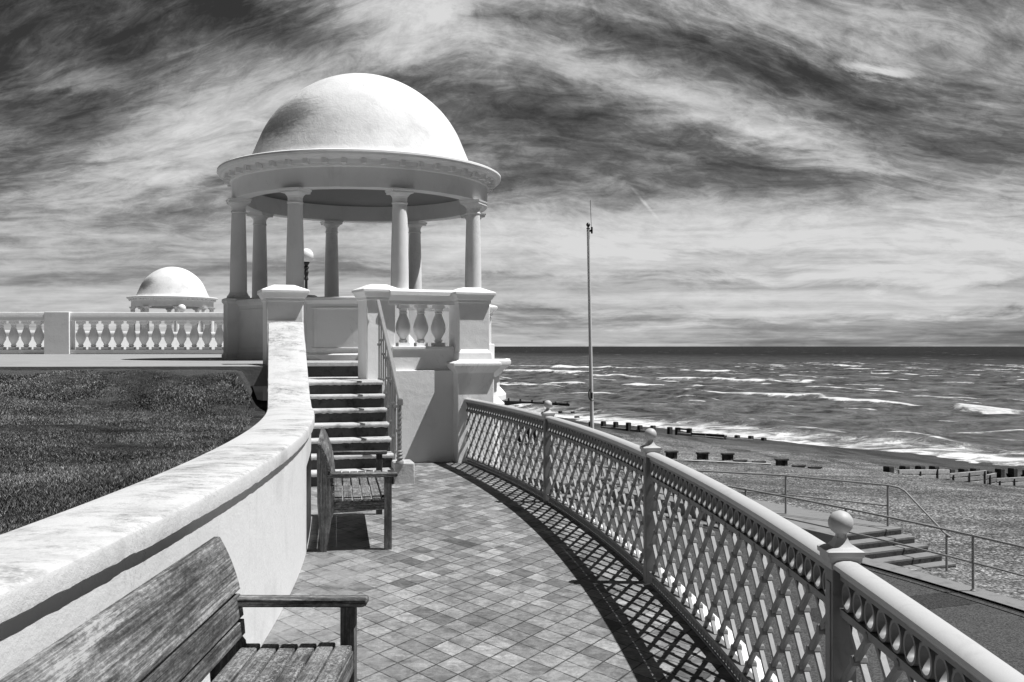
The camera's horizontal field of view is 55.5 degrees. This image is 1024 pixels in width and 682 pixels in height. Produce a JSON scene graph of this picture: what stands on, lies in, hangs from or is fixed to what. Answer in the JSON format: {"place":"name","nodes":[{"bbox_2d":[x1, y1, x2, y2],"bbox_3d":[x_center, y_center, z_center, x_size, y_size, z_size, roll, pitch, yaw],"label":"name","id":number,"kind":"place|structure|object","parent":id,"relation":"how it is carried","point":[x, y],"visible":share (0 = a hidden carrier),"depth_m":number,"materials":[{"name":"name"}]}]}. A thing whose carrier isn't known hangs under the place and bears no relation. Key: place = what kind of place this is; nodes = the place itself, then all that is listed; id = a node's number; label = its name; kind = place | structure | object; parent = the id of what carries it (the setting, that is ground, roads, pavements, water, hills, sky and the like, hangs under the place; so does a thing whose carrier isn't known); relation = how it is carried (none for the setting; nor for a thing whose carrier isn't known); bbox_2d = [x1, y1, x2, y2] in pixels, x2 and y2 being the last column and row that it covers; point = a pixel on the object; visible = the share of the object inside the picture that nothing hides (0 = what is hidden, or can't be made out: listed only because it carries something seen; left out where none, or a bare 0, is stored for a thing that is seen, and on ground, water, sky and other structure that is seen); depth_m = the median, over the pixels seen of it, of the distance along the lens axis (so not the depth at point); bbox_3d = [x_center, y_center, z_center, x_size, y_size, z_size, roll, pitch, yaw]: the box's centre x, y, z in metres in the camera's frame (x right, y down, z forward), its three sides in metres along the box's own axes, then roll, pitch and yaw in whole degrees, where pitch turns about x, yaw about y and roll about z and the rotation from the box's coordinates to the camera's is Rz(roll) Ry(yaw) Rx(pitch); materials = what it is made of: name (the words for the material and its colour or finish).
{"place":"outdoors","nodes":[
{"label":"outdoors","id":0,"kind":"place"},
{"bbox_2d":[0,369,266,534],"bbox_3d":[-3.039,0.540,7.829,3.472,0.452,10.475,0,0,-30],"label":"grass","id":1,"kind":"structure","parent":0,"point":[44,485],"depth_m":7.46,"materials":[{"name":"grey plant"}]},
{"bbox_2d":[0,354,343,385],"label":"terrace paving","id":2,"kind":"structure","parent":0,"point":[255,373],"depth_m":14.18,"materials":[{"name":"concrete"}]},
{"bbox_2d":[0,312,222,353],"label":"terrace balustrade","id":3,"kind":"object","parent":2,"relation":"on","point":[58,335],"visible":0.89,"depth_m":30.87,"materials":[{"name":"paint"}]},
{"bbox_2d":[304,248,313,288],"bbox_3d":[-6.120,-1.175,28.907,0.430,3.165,0.430,0,0,0],"label":"street lamp","id":4,"kind":"object","parent":2,"relation":"on","point":[308,255],"visible":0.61,"depth_m":28.84,"materials":[{"name":"white glass"}]},
{"bbox_2d":[260,461,735,681],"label":"terrace path","id":5,"kind":"structure","parent":0,"point":[475,574],"depth_m":6.61,"materials":[{"name":"tile"}]},
{"bbox_2d":[0,285,314,681],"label":"retaining wall","id":6,"kind":"structure","parent":5,"relation":"on","point":[245,497],"depth_m":4.49,"materials":[{"name":"white paint"}]},
{"bbox_2d":[0,537,368,681],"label":"garden bench","id":7,"kind":"object","parent":5,"relation":"on","point":[180,620],"visible":1,"depth_m":3.56,"materials":[{"name":"grey wood"}]},
{"bbox_2d":[317,427,397,551],"bbox_3d":[-1.442,1.305,8.959,0.668,0.892,1.804,0,0,-10],"label":"garden bench","id":8,"kind":"object","parent":5,"relation":"on","point":[330,480],"visible":1,"depth_m":8.12,"materials":[{"name":"grey wood"}]},
{"bbox_2d":[307,361,414,486],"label":"entrance steps","id":9,"kind":"structure","parent":5,"relation":"on","point":[349,408],"depth_m":12.76,"materials":[{"name":"concrete"}]},
{"bbox_2d":[376,299,403,463],"bbox_3d":[-1.640,0.501,12.960,0.099,2.209,2.127,0,0,-15],"label":"stair handrail","id":10,"kind":"object","parent":9,"relation":"on","point":[396,390],"visible":0.97,"depth_m":12.76,"materials":[{"name":"metal"}]},
{"bbox_2d":[464,398,1023,681],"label":"lattice railing","id":11,"kind":"object","parent":5,"relation":"on","point":[914,640],"visible":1,"depth_m":4.92,"materials":[{"name":"paint"}]},
{"bbox_2d":[0,0,1023,346],"label":"sky","id":12,"kind":"structure","parent":0,"point":[751,172],"materials":[{"name":"grey"}]},
{"bbox_2d":[494,346,1023,465],"bbox_3d":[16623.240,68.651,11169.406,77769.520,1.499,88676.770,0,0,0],"label":"sea","id":13,"kind":"structure","parent":0,"point":[963,403],"depth_m":165.73,"materials":[{"name":"liquid"}]},
{"bbox_2d":[504,398,569,405],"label":"groyne","id":14,"kind":"object","parent":13,"relation":"in","point":[508,402],"visible":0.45,"depth_m":128.41,"materials":[{"name":"black wood"}]},
{"bbox_2d":[500,417,1023,612],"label":"beach","id":15,"kind":"structure","parent":0,"point":[996,512],"depth_m":37.27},
{"bbox_2d":[516,425,536,445],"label":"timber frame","id":16,"kind":"object","parent":15,"relation":"on","point":[527,433],"visible":0.23,"depth_m":47.67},
{"bbox_2d":[500,442,640,500],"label":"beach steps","id":17,"kind":"structure","parent":15,"relation":"on","point":[572,483],"depth_m":32.54,"materials":[{"name":"concrete"}]},
{"bbox_2d":[558,411,586,417],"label":"groyne","id":18,"kind":"object","parent":15,"relation":"on","point":[571,413],"visible":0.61,"depth_m":115.68,"materials":[{"name":"grey wood"}]},
{"bbox_2d":[589,421,766,440],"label":"groyne","id":19,"kind":"object","parent":15,"relation":"on","point":[677,431],"visible":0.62,"depth_m":79.05,"materials":[{"name":"black wood"}]},
{"bbox_2d":[664,451,821,468],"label":"groyne","id":20,"kind":"object","parent":15,"relation":"on","point":[702,456],"visible":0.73,"depth_m":46.50,"materials":[{"name":"black wood"}]},
{"bbox_2d":[606,470,955,571],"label":"beach steps","id":21,"kind":"structure","parent":15,"relation":"on","point":[889,553],"depth_m":23.30,"materials":[{"name":"concrete"}]},
{"bbox_2d":[555,492,1023,610],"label":"kerb strip","id":22,"kind":"object","parent":15,"relation":"on","point":[984,594],"visible":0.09,"depth_m":19.76,"materials":[{"name":"concrete"}]},
{"bbox_2d":[883,465,1023,485],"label":"groyne","id":23,"kind":"object","parent":15,"relation":"on","point":[973,474],"visible":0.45,"depth_m":51.11,"materials":[{"name":"black wood"}]},
{"bbox_2d":[558,497,1023,681],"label":"promenade","id":24,"kind":"structure","parent":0,"point":[997,631],"depth_m":17.36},
{"bbox_2d":[209,73,509,466],"bbox_3d":[-3.020,-0.181,19.551,5.970,10.275,5.970,0,0,0],"label":"domed shelter","id":25,"kind":"object","parent":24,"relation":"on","point":[332,154],"visible":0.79,"depth_m":17.86,"materials":[{"name":"concrete"}]},
{"bbox_2d":[352,284,510,466],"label":"balustraded wall","id":26,"kind":"structure","parent":24,"relation":"on","point":[446,363],"depth_m":14.26,"materials":[{"name":"white paint"}]},
{"bbox_2d":[586,200,595,511],"bbox_3d":[2.273,0.438,27.981,0.277,9.010,0.158,0,0,0],"label":"flagpole","id":27,"kind":"object","parent":24,"relation":"on","point":[590,391],"visible":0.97,"depth_m":27.96,"materials":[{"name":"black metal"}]},
{"bbox_2d":[565,502,777,681],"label":"terrace wall","id":28,"kind":"structure","parent":24,"relation":"on","point":[745,654],"depth_m":5.80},
{"bbox_2d":[577,500,1023,613],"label":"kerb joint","id":29,"kind":"object","parent":24,"relation":"on","point":[910,579],"visible":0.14,"depth_m":19.29,"materials":[{"name":"grey concrete"}]},
{"bbox_2d":[578,462,1023,591],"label":"pipe railing","id":30,"kind":"object","parent":24,"relation":"on","point":[972,562],"visible":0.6,"depth_m":20.30,"materials":[{"name":"grey metal"}]},
{"bbox_2d":[794,592,975,621],"bbox_3d":[6.819,4.862,17.799,3.602,0.001,0.871,0,0,-21],"label":"tarmac patch","id":31,"kind":"object","parent":24,"relation":"on","point":[935,600],"visible":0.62,"depth_m":18.15,"materials":[{"name":"grey asphalt"}]},
{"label":"lower terrace","id":32,"kind":"structure","parent":0,"visible":0},
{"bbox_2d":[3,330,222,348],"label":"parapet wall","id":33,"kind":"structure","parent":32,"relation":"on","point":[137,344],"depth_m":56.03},
{"bbox_2d":[126,267,217,331],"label":"domed shelter","id":34,"kind":"object","parent":32,"relation":"on","point":[168,289],"visible":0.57,"depth_m":61.31,"materials":[{"name":"paint"}]},
{"bbox_2d":[178,304,185,311],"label":"street lamp","id":35,"kind":"object","parent":32,"relation":"on","point":[181,307],"visible":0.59,"depth_m":51.66,"materials":[{"name":"white glass"}]}
]}

